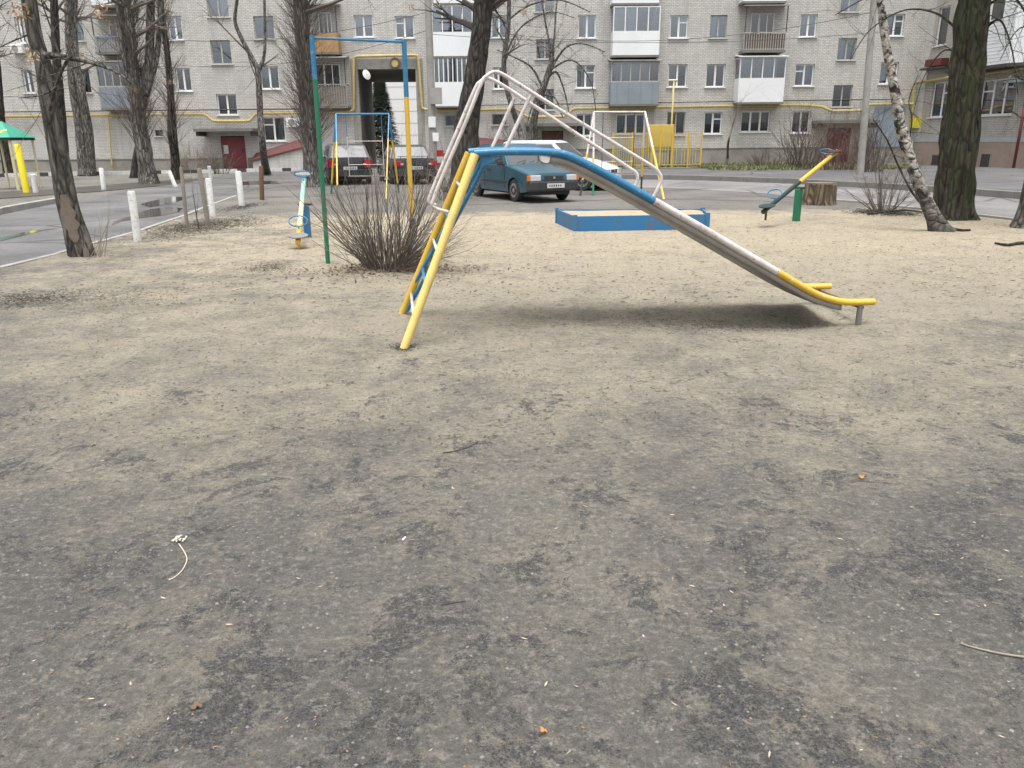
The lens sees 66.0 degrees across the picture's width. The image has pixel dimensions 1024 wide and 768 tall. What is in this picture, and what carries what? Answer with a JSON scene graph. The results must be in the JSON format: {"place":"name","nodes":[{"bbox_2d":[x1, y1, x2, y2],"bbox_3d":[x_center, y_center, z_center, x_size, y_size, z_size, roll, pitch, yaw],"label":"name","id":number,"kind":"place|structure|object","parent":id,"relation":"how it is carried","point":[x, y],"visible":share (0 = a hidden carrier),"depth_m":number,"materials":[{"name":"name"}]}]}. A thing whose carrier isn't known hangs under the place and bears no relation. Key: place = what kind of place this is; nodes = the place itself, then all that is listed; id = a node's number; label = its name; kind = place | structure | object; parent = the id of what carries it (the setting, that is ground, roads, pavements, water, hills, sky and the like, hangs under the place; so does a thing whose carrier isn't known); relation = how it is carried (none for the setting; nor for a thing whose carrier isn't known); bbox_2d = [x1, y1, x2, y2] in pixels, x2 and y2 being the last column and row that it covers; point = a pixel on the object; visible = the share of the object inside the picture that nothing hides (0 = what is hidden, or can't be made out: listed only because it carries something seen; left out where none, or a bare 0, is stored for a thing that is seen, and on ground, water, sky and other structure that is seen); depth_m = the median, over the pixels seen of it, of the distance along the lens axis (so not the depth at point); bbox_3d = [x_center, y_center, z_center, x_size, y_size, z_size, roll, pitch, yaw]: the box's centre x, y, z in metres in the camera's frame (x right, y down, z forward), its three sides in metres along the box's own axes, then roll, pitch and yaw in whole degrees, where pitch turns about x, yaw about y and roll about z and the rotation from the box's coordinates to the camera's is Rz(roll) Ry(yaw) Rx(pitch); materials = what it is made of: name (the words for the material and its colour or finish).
{"place":"outdoors","nodes":[
{"label":"outdoors","id":0,"kind":"place"},
{"bbox_2d":[0,172,301,265],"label":"path","id":1,"kind":"structure","parent":0,"point":[31,245],"depth_m":18.22,"materials":[{"name":"grey asphalt"}]},
{"bbox_2d":[112,206,182,224],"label":"puddle","id":2,"kind":"object","parent":1,"relation":"on","point":[158,212],"visible":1,"depth_m":18.69,"materials":[{"name":"liquid"}]},
{"bbox_2d":[141,196,189,206],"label":"puddle","id":3,"kind":"object","parent":1,"relation":"on","point":[167,200],"visible":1,"depth_m":22.18,"materials":[{"name":"liquid"}]},
{"bbox_2d":[0,307,1021,767],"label":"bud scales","id":4,"kind":"object","parent":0,"point":[524,605],"visible":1,"depth_m":2.68,"materials":[{"name":"plant"}]},
{"bbox_2d":[0,143,1023,767],"bbox_3d":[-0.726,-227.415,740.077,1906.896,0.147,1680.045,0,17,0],"label":"ground","id":5,"kind":"structure","parent":0,"point":[940,493],"depth_m":3.67,"materials":[{"name":"beige sand"}]},
{"bbox_2d":[0,0,16,172],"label":"bare tree","id":6,"kind":"object","parent":5,"relation":"on","point":[6,150],"visible":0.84,"depth_m":42.85,"materials":[{"name":"brown plant"}]},
{"bbox_2d":[0,121,41,189],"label":"play canopy","id":7,"kind":"object","parent":5,"relation":"on","point":[8,133],"visible":0.98,"depth_m":28.64,"materials":[{"name":"green metal"}]},
{"bbox_2d":[0,197,55,214],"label":"kerb","id":8,"kind":"structure","parent":5,"relation":"on","point":[20,206],"depth_m":20.09,"materials":[{"name":"concrete"}]},
{"bbox_2d":[37,0,68,152],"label":"bare tree","id":9,"kind":"object","parent":5,"relation":"on","point":[54,9],"visible":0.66,"depth_m":34.46,"materials":[{"name":"brown plant"}]},
{"bbox_2d":[0,285,111,312],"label":"fallen leaves","id":10,"kind":"object","parent":5,"relation":"on","point":[25,298],"visible":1,"depth_m":8.48,"materials":[{"name":"plant"}]},
{"bbox_2d":[39,0,115,175],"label":"bare tree","id":11,"kind":"object","parent":5,"relation":"on","point":[84,140],"visible":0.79,"depth_m":39.09,"materials":[{"name":"grey plant"}]},
{"bbox_2d":[0,0,162,257],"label":"bare tree","id":12,"kind":"object","parent":5,"relation":"on","point":[78,240],"visible":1,"depth_m":11.03,"materials":[{"name":"brown plant"}]},
{"bbox_2d":[0,178,204,197],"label":"mud","id":13,"kind":"structure","parent":5,"relation":"on","point":[8,194],"depth_m":28.55,"materials":[{"name":"soil"}]},
{"bbox_2d":[14,144,29,192],"bbox_3d":[-16.499,-7.226,26.546,0.250,1.647,0.221,0,17,0],"label":"yellow post","id":14,"kind":"object","parent":13,"relation":"on","point":[22,171],"visible":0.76,"depth_m":26.47,"materials":[{"name":"metal"}]},
{"bbox_2d":[0,195,236,267],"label":"kerb","id":15,"kind":"structure","parent":5,"relation":"on","point":[63,251],"depth_m":13.84,"materials":[{"name":"concrete"}]},
{"bbox_2d":[5,280,246,320],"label":"weeds","id":16,"kind":"object","parent":5,"relation":"on","point":[120,298],"visible":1,"depth_m":8.37,"materials":[{"name":"plant"}]},
{"bbox_2d":[127,191,141,241],"bbox_3d":[-6.319,-2.776,13.198,0.133,0.889,0.127,0,17,0],"label":"bollard","id":17,"kind":"object","parent":5,"relation":"on","point":[134,216],"visible":0.79,"depth_m":13.15,"materials":[{"name":"concrete"}]},
{"bbox_2d":[83,0,191,183],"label":"bare tree","id":18,"kind":"object","parent":5,"relation":"on","point":[137,119],"visible":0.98,"depth_m":30.66,"materials":[{"name":"grey plant"}]},
{"bbox_2d":[4,168,299,176],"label":"kerb","id":19,"kind":"structure","parent":5,"relation":"on","point":[162,171],"depth_m":42.31,"materials":[{"name":"concrete"}]},
{"bbox_2d":[111,0,202,179],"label":"bare tree","id":20,"kind":"object","parent":5,"relation":"on","point":[172,127],"visible":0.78,"depth_m":34.14,"materials":[{"name":"brown plant"}]},
{"bbox_2d":[179,167,188,225],"bbox_3d":[-6.510,-3.691,15.646,0.100,1.193,0.072,0,17,0],"label":"wooden stake","id":21,"kind":"object","parent":5,"relation":"on","point":[184,196],"visible":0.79,"depth_m":15.61,"materials":[{"name":"grey wood"}]},
{"bbox_2d":[153,125,232,169],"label":"shrub","id":22,"kind":"object","parent":5,"relation":"on","point":[185,158],"visible":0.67,"depth_m":45.80,"materials":[{"name":"brown plant"}]},
{"bbox_2d":[119,214,273,244],"bbox_3d":[-6.342,-3.133,15.651,3.509,0.032,8.032,0,17,0],"label":"debris","id":23,"kind":"object","parent":5,"relation":"on","point":[204,226],"visible":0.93,"depth_m":15.62,"materials":[{"name":"plant"}]},
{"bbox_2d":[197,168,209,222],"bbox_3d":[-6.341,-3.846,16.209,0.142,1.156,0.096,0,17,0],"label":"wooden stake","id":24,"kind":"object","parent":5,"relation":"on","point":[203,195],"visible":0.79,"depth_m":16.17,"materials":[{"name":"grey wood"}]},
{"bbox_2d":[205,178,215,215],"bbox_3d":[-6.804,-4.194,17.794,0.147,0.888,0.136,0,17,0],"label":"bollard","id":25,"kind":"object","parent":5,"relation":"on","point":[210,196],"visible":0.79,"depth_m":17.74,"materials":[{"name":"concrete"}]},
{"bbox_2d":[197,140,246,173],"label":"shrub","id":26,"kind":"object","parent":5,"relation":"on","point":[217,165],"visible":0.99,"depth_m":41.34,"materials":[{"name":"brown plant"}]},
{"bbox_2d":[235,171,244,205],"bbox_3d":[-7.082,-5.064,20.529,0.163,0.937,0.157,0,17,0],"label":"bollard","id":27,"kind":"object","parent":5,"relation":"on","point":[240,192],"visible":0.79,"depth_m":20.47,"materials":[{"name":"concrete"}]},
{"bbox_2d":[288,170,312,248],"bbox_3d":[-3.547,-2.950,13.308,0.318,1.215,2.686,-3,17,-10],"label":"seesaw","id":28,"kind":"object","parent":5,"relation":"on","point":[304,211],"visible":0.92,"depth_m":13.54,"materials":[{"name":"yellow metal"}]},
{"bbox_2d":[309,35,414,263],"bbox_3d":[-2.007,-3.176,10.851,1.451,2.980,0.070,-14,22,-37],"label":"pull up bar","id":29,"kind":"object","parent":5,"relation":"on","point":[316,100],"visible":0.77,"depth_m":10.63,"materials":[{"name":"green metal"}]},
{"bbox_2d":[231,95,501,273],"bbox_3d":[-1.646,-2.496,9.869,3.194,2.177,3.216,0,17,0],"label":"shrub","id":30,"kind":"object","parent":5,"relation":"on","point":[410,255],"visible":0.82,"depth_m":9.79,"materials":[{"name":"brown plant"}]},
{"bbox_2d":[372,82,400,159],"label":"fir tree","id":31,"kind":"object","parent":5,"relation":"on","point":[381,99],"visible":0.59,"depth_m":69.33,"materials":[{"name":"green plant"}]},
{"bbox_2d":[372,82,417,155],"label":"house","id":32,"kind":"structure","parent":5,"relation":"on","point":[396,92],"depth_m":79.35,"materials":[{"name":"concrete"}]},
{"bbox_2d":[271,260,535,283],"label":"leaf litter","id":33,"kind":"object","parent":5,"relation":"on","point":[374,273],"visible":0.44,"depth_m":9.92,"materials":[{"name":"plant"}]},
{"bbox_2d":[0,0,931,170],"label":"apartment building","id":34,"kind":"structure","parent":5,"relation":"on","point":[636,76],"depth_m":46.56,"materials":[{"name":"brick"}]},
{"bbox_2d":[168,16,182,40],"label":"window","id":35,"kind":"structure","parent":34,"relation":"in","point":[174,32],"depth_m":46.09,"materials":[{"name":"glass"}]},
{"bbox_2d":[206,0,230,17],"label":"window","id":36,"kind":"structure","parent":34,"relation":"in","point":[223,3],"depth_m":45.78,"materials":[{"name":"glass"}]},
{"bbox_2d":[216,94,238,115],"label":"window","id":37,"kind":"structure","parent":34,"relation":"in","point":[232,101],"depth_m":47.32,"materials":[{"name":"glass"}]},
{"bbox_2d":[221,137,247,168],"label":"door","id":38,"kind":"structure","parent":34,"relation":"in","point":[239,142],"depth_m":48.04,"materials":[{"name":"red paint"}]},
{"bbox_2d":[261,66,280,89],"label":"window","id":39,"kind":"structure","parent":34,"relation":"in","point":[266,71],"depth_m":46.85,"materials":[{"name":"glass"}]},
{"bbox_2d":[264,117,286,141],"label":"window","id":40,"kind":"structure","parent":34,"relation":"in","point":[274,128],"depth_m":47.78,"materials":[{"name":"white plastic"}]},
{"bbox_2d":[353,15,374,37],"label":"window","id":41,"kind":"structure","parent":34,"relation":"in","point":[359,20],"depth_m":46.03,"materials":[{"name":"white plastic"}]},
{"bbox_2d":[394,16,415,38],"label":"window","id":42,"kind":"structure","parent":34,"relation":"in","point":[406,23],"depth_m":46.04,"materials":[{"name":"white plastic"}]},
{"bbox_2d":[574,65,595,88],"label":"window","id":43,"kind":"structure","parent":34,"relation":"in","point":[590,71],"depth_m":46.91,"materials":[{"name":"glass"}]},
{"bbox_2d":[576,15,596,38],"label":"window","id":44,"kind":"structure","parent":34,"relation":"in","point":[589,21],"depth_m":46.10,"materials":[{"name":"glass"}]},
{"bbox_2d":[614,114,645,134],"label":"window","id":45,"kind":"structure","parent":34,"relation":"in","point":[624,122],"depth_m":47.72,"materials":[{"name":"white plastic"}]},
{"bbox_2d":[667,112,684,135],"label":"window","id":46,"kind":"structure","parent":34,"relation":"in","point":[678,117],"depth_m":47.70,"materials":[{"name":"paint"}]},
{"bbox_2d":[666,64,687,87],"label":"window","id":47,"kind":"structure","parent":34,"relation":"in","point":[671,67],"depth_m":46.85,"materials":[{"name":"glass"}]},
{"bbox_2d":[668,15,688,38],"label":"window","id":48,"kind":"structure","parent":34,"relation":"in","point":[682,26],"depth_m":46.08,"materials":[{"name":"white plastic"}]},
{"bbox_2d":[703,112,722,134],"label":"window","id":49,"kind":"structure","parent":34,"relation":"in","point":[711,118],"depth_m":47.64,"materials":[{"name":"white plastic"}]},
{"bbox_2d":[708,15,727,38],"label":"window","id":50,"kind":"structure","parent":34,"relation":"in","point":[713,18],"depth_m":46.10,"materials":[{"name":"glass"}]},
{"bbox_2d":[739,111,770,132],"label":"window","id":51,"kind":"structure","parent":34,"relation":"in","point":[747,116],"depth_m":47.64,"materials":[{"name":"white plastic"}]},
{"bbox_2d":[793,64,814,86],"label":"window","id":52,"kind":"structure","parent":34,"relation":"in","point":[806,71],"depth_m":46.92,"materials":[{"name":"glass"}]},
{"bbox_2d":[798,14,817,37],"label":"window","id":53,"kind":"structure","parent":34,"relation":"in","point":[806,19],"depth_m":46.08,"materials":[{"name":"white plastic"}]},
{"bbox_2d":[826,129,849,162],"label":"door","id":54,"kind":"structure","parent":34,"relation":"in","point":[833,142],"depth_m":47.89,"materials":[{"name":"brown paint"}]},
{"bbox_2d":[835,38,856,60],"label":"window","id":55,"kind":"structure","parent":34,"relation":"in","point":[841,40],"depth_m":46.49,"materials":[{"name":"glass"}]},
{"bbox_2d":[887,14,904,36],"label":"window","id":56,"kind":"structure","parent":34,"relation":"in","point":[898,20],"depth_m":46.08,"materials":[{"name":"white plastic"}]},
{"bbox_2d":[0,332,1009,756],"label":"husks","id":57,"kind":"object","parent":5,"relation":"on","point":[526,638],"visible":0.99,"depth_m":2.89},
{"bbox_2d":[0,213,1023,765],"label":"twig crumbs","id":58,"kind":"object","parent":5,"relation":"on","point":[502,347],"visible":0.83,"depth_m":8.38,"materials":[{"name":"brown wood"}]},
{"bbox_2d":[0,219,1023,767],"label":"grit","id":59,"kind":"object","parent":5,"relation":"on","point":[510,481],"visible":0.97,"depth_m":3.98,"materials":[{"name":"stone"}]},
{"bbox_2d":[479,82,568,143],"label":"shrub","id":60,"kind":"object","parent":5,"relation":"on","point":[507,136],"visible":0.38,"depth_m":46.06,"materials":[{"name":"plant"}]},
{"bbox_2d":[555,207,709,230],"bbox_3d":[2.351,-3.132,15.071,2.960,0.357,1.629,0,17,0],"label":"sandbox","id":61,"kind":"object","parent":5,"relation":"on","point":[604,219],"visible":0.7,"depth_m":14.46,"materials":[{"name":"blue paint"}]},
{"bbox_2d":[398,70,875,348],"bbox_3d":[1.111,-1.578,7.008,4.326,2.214,1.402,-3,17,-8],"label":"playground slide","id":62,"kind":"object","parent":5,"relation":"on","point":[665,213],"visible":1,"depth_m":6.73,"materials":[{"name":"yellow metal"}]},
{"bbox_2d":[611,132,702,166],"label":"metal fence","id":63,"kind":"object","parent":5,"relation":"on","point":[662,149],"visible":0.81,"depth_m":42.64,"materials":[{"name":"metal"}]},
{"bbox_2d":[494,311,904,342],"bbox_3d":[1.828,-0.525,7.152,4.540,0.093,1.466,0,17,0],"label":"debris","id":64,"kind":"object","parent":5,"relation":"on","point":[696,325],"visible":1,"depth_m":7.20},
{"bbox_2d":[758,148,841,220],"bbox_3d":[5.577,-3.820,15.424,2.714,1.496,0.467,-16,23,-40],"label":"seesaw","id":65,"kind":"object","parent":5,"relation":"on","point":[797,205],"visible":0.98,"depth_m":15.65,"materials":[{"name":"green metal"}]},
{"bbox_2d":[750,69,855,168],"bbox_3d":[14.707,-13.049,38.675,5.902,6.452,6.275,-7,18,-20],"label":"shrub","id":66,"kind":"object","parent":5,"relation":"on","point":[799,162],"visible":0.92,"depth_m":39.23,"materials":[{"name":"brown plant"}]},
{"bbox_2d":[802,182,837,205],"bbox_3d":[7.695,-4.748,19.750,0.888,0.580,0.880,12,21,35],"label":"tree stump","id":67,"kind":"object","parent":5,"relation":"on","point":[816,194],"visible":0.91,"depth_m":19.44,"materials":[{"name":"brown wood"}]},
{"bbox_2d":[622,174,1020,198],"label":"kerb","id":68,"kind":"structure","parent":5,"relation":"on","point":[999,193],"depth_m":28.64,"materials":[{"name":"concrete"}]},
{"bbox_2d":[805,81,892,169],"bbox_3d":[16.062,-11.602,38.028,4.682,6.160,5.165,-13,21,-35],"label":"shrub","id":69,"kind":"object","parent":5,"relation":"on","point":[826,166],"visible":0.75,"depth_m":37.94,"materials":[{"name":"plant"}]},
{"bbox_2d":[832,208,922,217],"bbox_3d":[8.154,-3.784,17.391,1.928,0.018,2.342,0,17,0],"label":"debris","id":70,"kind":"object","parent":5,"relation":"on","point":[892,213],"visible":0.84,"depth_m":17.32,"materials":[{"name":"plant"}]},
{"bbox_2d":[822,130,935,211],"bbox_3d":[8.458,-4.872,17.534,3.190,2.098,2.194,8,19,24],"label":"shrub","id":71,"kind":"object","parent":5,"relation":"on","point":[879,201],"visible":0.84,"depth_m":17.62,"materials":[{"name":"brown plant"}]},
{"bbox_2d":[806,0,1023,220],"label":"bare tree","id":72,"kind":"object","parent":5,"relation":"on","point":[955,187],"visible":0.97,"depth_m":15.27,"materials":[{"name":"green plant"}]},
{"bbox_2d":[845,0,988,231],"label":"birch","id":73,"kind":"object","parent":5,"relation":"on","point":[936,220],"visible":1,"depth_m":13.55,"materials":[{"name":"white plant"}]},
{"bbox_2d":[836,199,1012,219],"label":"kerb","id":74,"kind":"structure","parent":5,"relation":"on","point":[919,208],"depth_m":18.41,"materials":[{"name":"concrete"}]},
{"bbox_2d":[913,0,1023,167],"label":"apartment building","id":75,"kind":"structure","parent":5,"relation":"on","point":[994,107],"depth_m":41.96,"materials":[{"name":"brick"}]},
{"bbox_2d":[926,82,947,118],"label":"window","id":76,"kind":"structure","parent":75,"relation":"in","point":[940,96],"depth_m":45.72,"materials":[{"name":"glass"}]},
{"bbox_2d":[932,6,950,47],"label":"window","id":77,"kind":"structure","parent":75,"relation":"in","point":[943,25],"depth_m":45.07,"materials":[{"name":"glass"}]},
{"bbox_2d":[990,0,1006,21],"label":"window","id":78,"kind":"structure","parent":75,"relation":"in","point":[996,10],"depth_m":39.65,"materials":[{"name":"glass"}]},
{"bbox_2d":[981,77,1017,116],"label":"window","id":79,"kind":"structure","parent":75,"relation":"in","point":[993,103],"depth_m":41.60,"materials":[{"name":"grey glass"}]},
{"bbox_2d":[937,0,1023,228],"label":"bare tree","id":80,"kind":"object","parent":5,"relation":"on","point":[1017,221],"visible":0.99,"depth_m":13.69,"materials":[{"name":"brown plant"}]},
{"bbox_2d":[232,171,793,204],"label":"yard","id":81,"kind":"structure","parent":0,"point":[280,190],"depth_m":24.33,"materials":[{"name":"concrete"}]},
{"bbox_2d":[182,0,288,173],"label":"bare tree","id":82,"kind":"object","parent":81,"relation":"on","point":[260,124],"visible":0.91,"depth_m":36.29,"materials":[{"name":"grey plant"}]},
{"bbox_2d":[238,0,376,186],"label":"bare tree","id":83,"kind":"object","parent":81,"relation":"on","point":[301,53],"visible":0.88,"depth_m":27.73,"materials":[{"name":"grey plant"}]},
{"bbox_2d":[323,144,372,183],"bbox_3d":[-6.792,-8.927,31.856,2.030,1.500,4.444,-6,18,-17],"label":"parked car","id":84,"kind":"object","parent":81,"relation":"on","point":[356,157],"visible":0.62,"depth_m":30.03,"materials":[{"name":"paint"}]},
{"bbox_2d":[330,113,399,198],"bbox_3d":[-4.706,-6.877,23.705,2.190,2.479,2.744,0,17,0],"label":"swing","id":85,"kind":"object","parent":81,"relation":"on","point":[345,114],"visible":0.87,"depth_m":24.35,"materials":[{"name":"blue metal"}]},
{"bbox_2d":[377,145,436,183],"bbox_3d":[-4.305,-8.893,31.772,2.000,1.450,4.694,-6,18,-17],"label":"parked car","id":86,"kind":"object","parent":81,"relation":"on","point":[400,152],"visible":0.7,"depth_m":30.19,"materials":[{"name":"black paint"}]},
{"bbox_2d":[425,0,441,160],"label":"utility pole","id":87,"kind":"object","parent":81,"relation":"on","point":[434,96],"visible":0.81,"depth_m":38.12,"materials":[{"name":"concrete"}]},
{"bbox_2d":[432,12,869,40],"bbox_3d":[5.241,-15.764,34.587,19.474,1.404,0.024,6,18,19],"label":"overhead cable","id":88,"kind":"object","parent":87,"relation":"attached to","point":[674,39],"visible":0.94,"depth_m":33.99,"materials":[{"name":"metal"}]},
{"bbox_2d":[433,30,896,42],"bbox_3d":[8.436,-17.757,40.026,25.333,0.886,0.024,-4,18,-11],"label":"overhead cable","id":89,"kind":"object","parent":87,"relation":"attached to","point":[658,42],"visible":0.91,"depth_m":39.91,"materials":[{"name":"metal"}]},
{"bbox_2d":[414,103,505,200],"bbox_3d":[-1.606,-6.363,21.660,2.940,2.643,3.012,0,17,0],"label":"shrub","id":90,"kind":"object","parent":81,"relation":"on","point":[442,185],"visible":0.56,"depth_m":21.93,"materials":[{"name":"brown plant"}]},
{"bbox_2d":[404,0,531,192],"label":"bare tree","id":91,"kind":"object","parent":81,"relation":"on","point":[479,26],"visible":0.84,"depth_m":24.32,"materials":[{"name":"brown plant"}]},
{"bbox_2d":[471,144,578,201],"bbox_3d":[0.201,-6.066,22.460,1.900,1.491,4.244,-9,19,-25],"label":"parked car","id":92,"kind":"object","parent":81,"relation":"on","point":[517,178],"visible":0.81,"depth_m":21.26,"materials":[{"name":"teal paint"}]},
{"bbox_2d":[473,0,593,139],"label":"bare tree","id":93,"kind":"object","parent":81,"relation":"on","point":[505,52],"visible":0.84,"depth_m":38.46,"materials":[{"name":"grey plant"}]},
{"bbox_2d":[489,0,609,139],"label":"weeping tree","id":94,"kind":"object","parent":81,"relation":"on","point":[551,66],"visible":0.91,"depth_m":40.86,"materials":[{"name":"grey plant"}]},
{"bbox_2d":[503,140,621,190],"bbox_3d":[1.485,-7.406,26.607,4.344,1.580,2.000,7,19,24],"label":"parked car","id":95,"kind":"object","parent":81,"relation":"on","point":[567,146],"visible":0.18,"depth_m":25.99,"materials":[{"name":"white paint"}]},
{"bbox_2d":[579,111,664,198],"bbox_3d":[3.121,-6.668,22.883,2.279,2.469,2.687,0,17,0],"label":"swing","id":96,"kind":"object","parent":81,"relation":"on","point":[649,133],"visible":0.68,"depth_m":23.61,"materials":[{"name":"white metal"}]},
{"bbox_2d":[827,49,920,171],"bbox_3d":[16.114,-12.199,35.142,4.495,5.563,4.445,0,17,0],"label":"shrub","id":97,"kind":"object","parent":81,"relation":"on","point":[872,153],"visible":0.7,"depth_m":35.47,"materials":[{"name":"brown plant"}]},
{"bbox_2d":[615,164,699,168],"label":"verge","id":98,"kind":"structure","parent":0,"point":[639,167],"depth_m":42.15,"materials":[{"name":"concrete"}]},
{"bbox_2d":[645,79,677,166],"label":"gas cabinet","id":99,"kind":"object","parent":98,"relation":"on","point":[665,128],"visible":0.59,"depth_m":42.97,"materials":[{"name":"metal"}]},
{"bbox_2d":[613,161,919,169],"bbox_3d":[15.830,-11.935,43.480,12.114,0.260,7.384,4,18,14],"label":"verge","id":100,"kind":"structure","parent":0,"point":[800,166],"depth_m":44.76,"materials":[{"name":"plant"}]},
{"bbox_2d":[738,143,792,165],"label":"shrub","id":101,"kind":"object","parent":100,"relation":"on","point":[756,160],"visible":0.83,"depth_m":42.42,"materials":[{"name":"brown plant"}]},
{"bbox_2d":[591,179,1019,217],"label":"road","id":102,"kind":"structure","parent":0,"point":[1004,207],"depth_m":24.55,"materials":[{"name":"grey asphalt"}]},
{"bbox_2d":[620,166,1023,190],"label":"pavement","id":103,"kind":"structure","parent":0,"point":[997,178],"depth_m":33.56,"materials":[{"name":"grey asphalt"}]},
{"bbox_2d":[856,0,876,174],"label":"utility pole","id":104,"kind":"object","parent":103,"relation":"on","point":[864,113],"visible":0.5,"depth_m":32.28,"materials":[{"name":"concrete"}]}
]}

